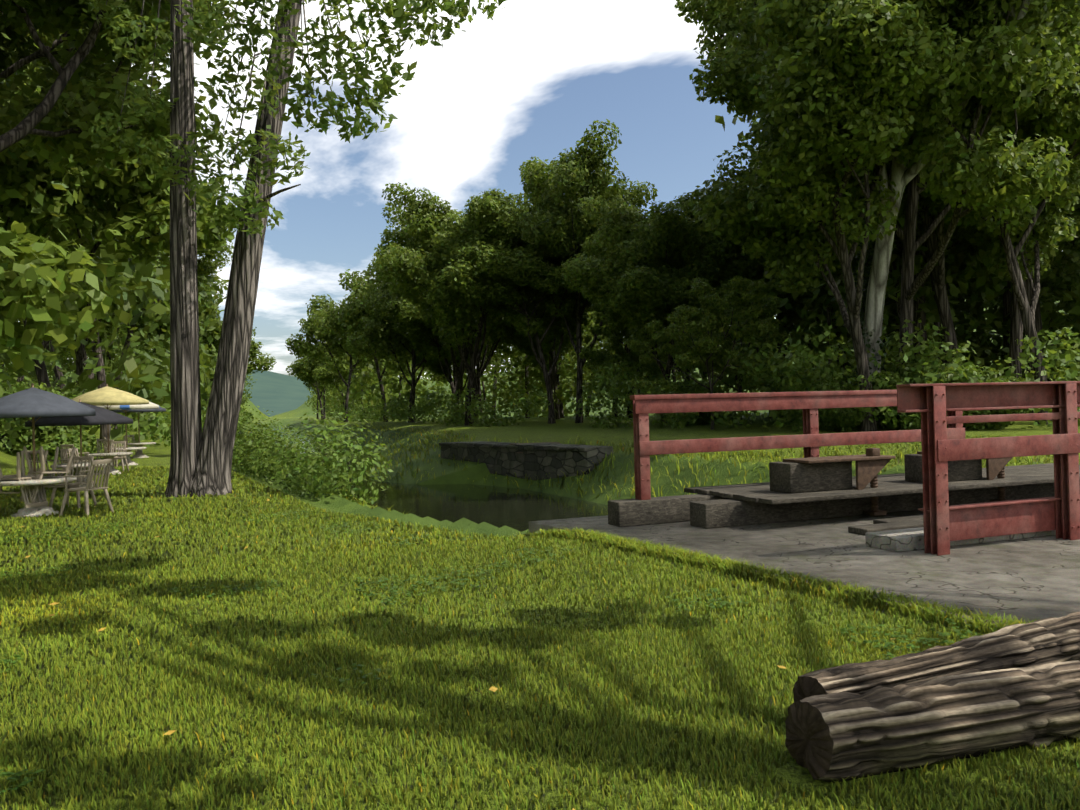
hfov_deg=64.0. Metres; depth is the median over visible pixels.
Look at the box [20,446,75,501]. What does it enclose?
picnic table chair
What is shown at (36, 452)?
picnic table chair
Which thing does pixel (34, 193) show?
tree
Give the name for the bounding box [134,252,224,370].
tree
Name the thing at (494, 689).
fallen leaves
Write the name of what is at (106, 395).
picnic table
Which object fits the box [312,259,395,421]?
tree
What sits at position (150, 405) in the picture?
picnic table
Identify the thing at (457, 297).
tree
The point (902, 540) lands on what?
slab curb
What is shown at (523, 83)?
sky
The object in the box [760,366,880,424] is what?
bush
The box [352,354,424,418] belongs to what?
tree
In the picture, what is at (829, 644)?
lawn
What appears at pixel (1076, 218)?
tree
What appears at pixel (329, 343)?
tree
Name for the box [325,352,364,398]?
tree
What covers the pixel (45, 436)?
bush
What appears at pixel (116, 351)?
curtain tree
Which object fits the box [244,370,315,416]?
distant hill
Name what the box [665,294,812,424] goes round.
tree
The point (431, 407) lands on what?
bushes
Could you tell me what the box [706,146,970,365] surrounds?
tall tree
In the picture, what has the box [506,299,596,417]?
tree
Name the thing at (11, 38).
tall tree
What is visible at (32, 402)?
picnic table
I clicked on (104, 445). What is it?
picnic table chair
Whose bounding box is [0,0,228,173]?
tall tree
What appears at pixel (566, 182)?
tree
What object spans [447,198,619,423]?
tree
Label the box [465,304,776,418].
curtain tree
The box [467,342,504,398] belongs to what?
tree
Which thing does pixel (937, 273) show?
tree
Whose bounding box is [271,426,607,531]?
canal water
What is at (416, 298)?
tree
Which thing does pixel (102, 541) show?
lawn
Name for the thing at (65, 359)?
curtain tree
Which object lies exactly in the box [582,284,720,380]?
tree
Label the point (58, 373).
tall tree
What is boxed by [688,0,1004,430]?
tree
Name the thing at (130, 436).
picnic table chair
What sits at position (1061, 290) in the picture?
tall tree
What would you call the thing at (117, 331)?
tall tree
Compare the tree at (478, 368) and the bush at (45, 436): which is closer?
the bush at (45, 436)
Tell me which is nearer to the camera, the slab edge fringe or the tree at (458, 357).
the slab edge fringe
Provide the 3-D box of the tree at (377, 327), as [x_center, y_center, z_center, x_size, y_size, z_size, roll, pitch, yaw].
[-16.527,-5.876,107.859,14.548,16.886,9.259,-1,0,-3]
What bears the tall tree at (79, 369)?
on the ground at (564, 428)
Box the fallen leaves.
[14,499,895,809]
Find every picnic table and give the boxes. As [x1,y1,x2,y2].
[0,383,95,517]
[25,399,132,488]
[72,384,148,474]
[98,402,159,465]
[110,407,165,457]
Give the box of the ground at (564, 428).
[0,300,1079,809]
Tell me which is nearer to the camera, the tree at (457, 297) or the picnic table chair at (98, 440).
the picnic table chair at (98, 440)
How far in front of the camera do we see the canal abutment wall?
33.33 m
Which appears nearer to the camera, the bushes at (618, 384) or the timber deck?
the timber deck
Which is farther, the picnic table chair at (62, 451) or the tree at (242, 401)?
the tree at (242, 401)
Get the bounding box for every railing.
[630,390,964,499]
[896,381,1079,555]
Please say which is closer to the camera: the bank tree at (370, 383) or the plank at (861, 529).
the plank at (861, 529)
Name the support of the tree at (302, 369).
on the ground at (564, 428)
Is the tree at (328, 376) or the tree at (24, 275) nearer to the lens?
the tree at (24, 275)
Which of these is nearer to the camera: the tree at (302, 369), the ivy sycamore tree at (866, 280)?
the ivy sycamore tree at (866, 280)
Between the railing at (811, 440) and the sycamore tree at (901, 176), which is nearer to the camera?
the railing at (811, 440)
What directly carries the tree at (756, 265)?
on the ground at (564, 428)
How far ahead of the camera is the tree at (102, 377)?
59.70 m
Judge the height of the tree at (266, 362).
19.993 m
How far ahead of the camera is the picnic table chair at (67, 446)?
22.96 m
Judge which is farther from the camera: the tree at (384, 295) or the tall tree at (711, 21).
the tree at (384, 295)
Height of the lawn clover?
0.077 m
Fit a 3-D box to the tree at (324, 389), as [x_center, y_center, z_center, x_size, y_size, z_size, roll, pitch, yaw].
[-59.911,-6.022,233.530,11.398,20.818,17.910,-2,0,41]
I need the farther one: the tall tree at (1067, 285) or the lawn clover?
the tall tree at (1067, 285)
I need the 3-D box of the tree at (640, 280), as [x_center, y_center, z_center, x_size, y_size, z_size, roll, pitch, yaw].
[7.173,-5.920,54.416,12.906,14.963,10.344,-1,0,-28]
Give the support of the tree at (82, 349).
on the ground at (564, 428)
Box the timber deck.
[684,463,1079,504]
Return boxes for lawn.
[0,434,1079,513]
[0,496,576,577]
[0,620,1079,809]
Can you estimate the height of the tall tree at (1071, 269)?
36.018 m
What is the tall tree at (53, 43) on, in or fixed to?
on the ground at (564, 428)
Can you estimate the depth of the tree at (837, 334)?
50.90 m
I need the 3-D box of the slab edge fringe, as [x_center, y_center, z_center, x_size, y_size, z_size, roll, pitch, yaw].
[2.094,1.531,7.099,0.518,0.350,9.702,-1,0,-29]
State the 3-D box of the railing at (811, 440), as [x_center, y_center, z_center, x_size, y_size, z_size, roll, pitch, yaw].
[3.697,0.469,11.767,5.490,1.305,0.192,-1,0,-22]
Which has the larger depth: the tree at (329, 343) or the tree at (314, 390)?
the tree at (314, 390)
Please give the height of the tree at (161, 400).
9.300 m
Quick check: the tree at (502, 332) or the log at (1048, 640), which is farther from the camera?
the tree at (502, 332)
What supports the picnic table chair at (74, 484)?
on the ground at (564, 428)
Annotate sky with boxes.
[18,0,775,378]
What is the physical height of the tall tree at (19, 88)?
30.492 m
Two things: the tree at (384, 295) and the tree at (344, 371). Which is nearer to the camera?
the tree at (384, 295)
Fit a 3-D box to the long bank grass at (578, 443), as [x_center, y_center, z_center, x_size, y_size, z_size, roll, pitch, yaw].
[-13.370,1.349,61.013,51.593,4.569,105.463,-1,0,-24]
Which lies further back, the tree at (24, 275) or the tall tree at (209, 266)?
the tall tree at (209, 266)
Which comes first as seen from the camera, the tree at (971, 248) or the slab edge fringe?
the slab edge fringe
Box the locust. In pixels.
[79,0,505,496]
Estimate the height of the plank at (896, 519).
0.055 m
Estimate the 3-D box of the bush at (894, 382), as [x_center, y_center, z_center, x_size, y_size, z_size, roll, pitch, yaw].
[15.242,-0.116,34.806,5.781,3.719,3.913,-1,0,-20]
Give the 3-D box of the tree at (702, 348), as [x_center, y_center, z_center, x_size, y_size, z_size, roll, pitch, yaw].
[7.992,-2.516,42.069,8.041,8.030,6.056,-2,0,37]
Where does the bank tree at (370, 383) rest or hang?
on the ground at (564, 428)
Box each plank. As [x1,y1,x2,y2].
[848,519,923,534]
[873,515,922,523]
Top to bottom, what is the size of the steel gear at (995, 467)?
0.845 m
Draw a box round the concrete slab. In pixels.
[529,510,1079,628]
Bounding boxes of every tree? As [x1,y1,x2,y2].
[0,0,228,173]
[0,0,241,85]
[0,22,59,107]
[0,34,238,456]
[0,217,131,373]
[0,338,149,395]
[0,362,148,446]
[2,34,144,267]
[8,85,161,442]
[16,375,24,381]
[18,318,167,399]
[29,83,81,396]
[45,310,147,355]
[50,253,169,390]
[67,182,169,391]
[106,361,167,416]
[111,180,234,428]
[113,324,208,419]
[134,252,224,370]
[162,327,276,380]
[201,397,246,409]
[285,294,384,421]
[286,344,329,419]
[295,352,331,418]
[303,382,326,418]
[305,288,588,419]
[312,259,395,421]
[312,350,352,406]
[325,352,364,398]
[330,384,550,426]
[345,292,438,422]
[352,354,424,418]
[361,257,448,421]
[372,182,531,425]
[374,203,483,422]
[380,292,489,398]
[388,284,490,420]
[393,203,539,422]
[406,345,485,404]
[434,331,489,420]
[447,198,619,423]
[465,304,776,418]
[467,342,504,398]
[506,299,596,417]
[507,119,663,422]
[560,192,754,423]
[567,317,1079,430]
[579,303,674,392]
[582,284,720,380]
[598,310,637,416]
[624,276,786,429]
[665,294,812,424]
[674,0,928,366]
[679,241,842,417]
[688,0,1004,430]
[700,0,1079,367]
[702,210,1079,392]
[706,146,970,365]
[715,94,1079,382]
[728,5,1079,384]
[763,255,860,383]
[827,177,991,323]
[841,168,888,428]
[858,0,1079,428]
[862,163,960,382]
[887,0,1079,424]
[1024,214,1079,412]
[1043,143,1079,298]
[1043,205,1076,315]
[1057,214,1079,274]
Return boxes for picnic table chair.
[0,450,47,507]
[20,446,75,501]
[27,450,60,488]
[49,456,96,509]
[59,448,92,483]
[59,459,113,516]
[60,444,88,468]
[96,439,115,464]
[102,440,127,466]
[105,441,128,471]
[122,435,138,456]
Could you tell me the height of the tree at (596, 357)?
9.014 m
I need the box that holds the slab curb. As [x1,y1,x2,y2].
[865,527,1055,551]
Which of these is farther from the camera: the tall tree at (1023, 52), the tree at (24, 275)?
the tall tree at (1023, 52)
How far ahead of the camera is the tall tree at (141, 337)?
143.28 m
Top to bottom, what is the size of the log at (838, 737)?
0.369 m
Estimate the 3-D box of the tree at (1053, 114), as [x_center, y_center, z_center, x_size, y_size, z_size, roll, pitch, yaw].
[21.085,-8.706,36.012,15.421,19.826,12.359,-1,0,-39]
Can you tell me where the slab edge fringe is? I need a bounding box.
[516,526,1038,634]
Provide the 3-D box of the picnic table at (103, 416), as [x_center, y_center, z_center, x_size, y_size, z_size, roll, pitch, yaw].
[-10.117,0.880,19.062,1.494,2.030,1.492,-2,0,16]
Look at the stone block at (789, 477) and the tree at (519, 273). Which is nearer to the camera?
the stone block at (789, 477)
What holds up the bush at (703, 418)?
on the ground at (564, 428)
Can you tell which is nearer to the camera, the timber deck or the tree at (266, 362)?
the timber deck
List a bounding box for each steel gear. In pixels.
[783,448,895,515]
[917,451,1011,501]
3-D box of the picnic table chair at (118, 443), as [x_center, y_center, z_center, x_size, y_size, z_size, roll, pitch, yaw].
[-12.246,1.501,25.001,0.560,0.890,0.627,-1,0,-12]
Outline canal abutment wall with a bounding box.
[439,441,612,479]
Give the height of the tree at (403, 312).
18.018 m
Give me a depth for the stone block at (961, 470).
11.54 m
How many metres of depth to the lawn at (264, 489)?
19.31 m
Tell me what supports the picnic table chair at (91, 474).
on the ground at (564, 428)
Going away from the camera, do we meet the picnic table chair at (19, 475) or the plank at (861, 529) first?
the plank at (861, 529)
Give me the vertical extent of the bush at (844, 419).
2.662 m
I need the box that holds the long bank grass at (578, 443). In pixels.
[88,424,1079,514]
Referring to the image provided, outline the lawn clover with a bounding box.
[0,510,996,793]
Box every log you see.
[785,660,1079,781]
[793,611,1079,701]
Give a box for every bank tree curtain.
[0,23,256,445]
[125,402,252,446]
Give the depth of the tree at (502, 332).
84.91 m
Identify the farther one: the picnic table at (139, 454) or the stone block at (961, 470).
the picnic table at (139, 454)
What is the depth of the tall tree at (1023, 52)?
30.46 m
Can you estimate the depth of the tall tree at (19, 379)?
81.48 m
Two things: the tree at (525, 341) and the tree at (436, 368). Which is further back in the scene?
the tree at (436, 368)
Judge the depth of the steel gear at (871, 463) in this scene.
10.80 m

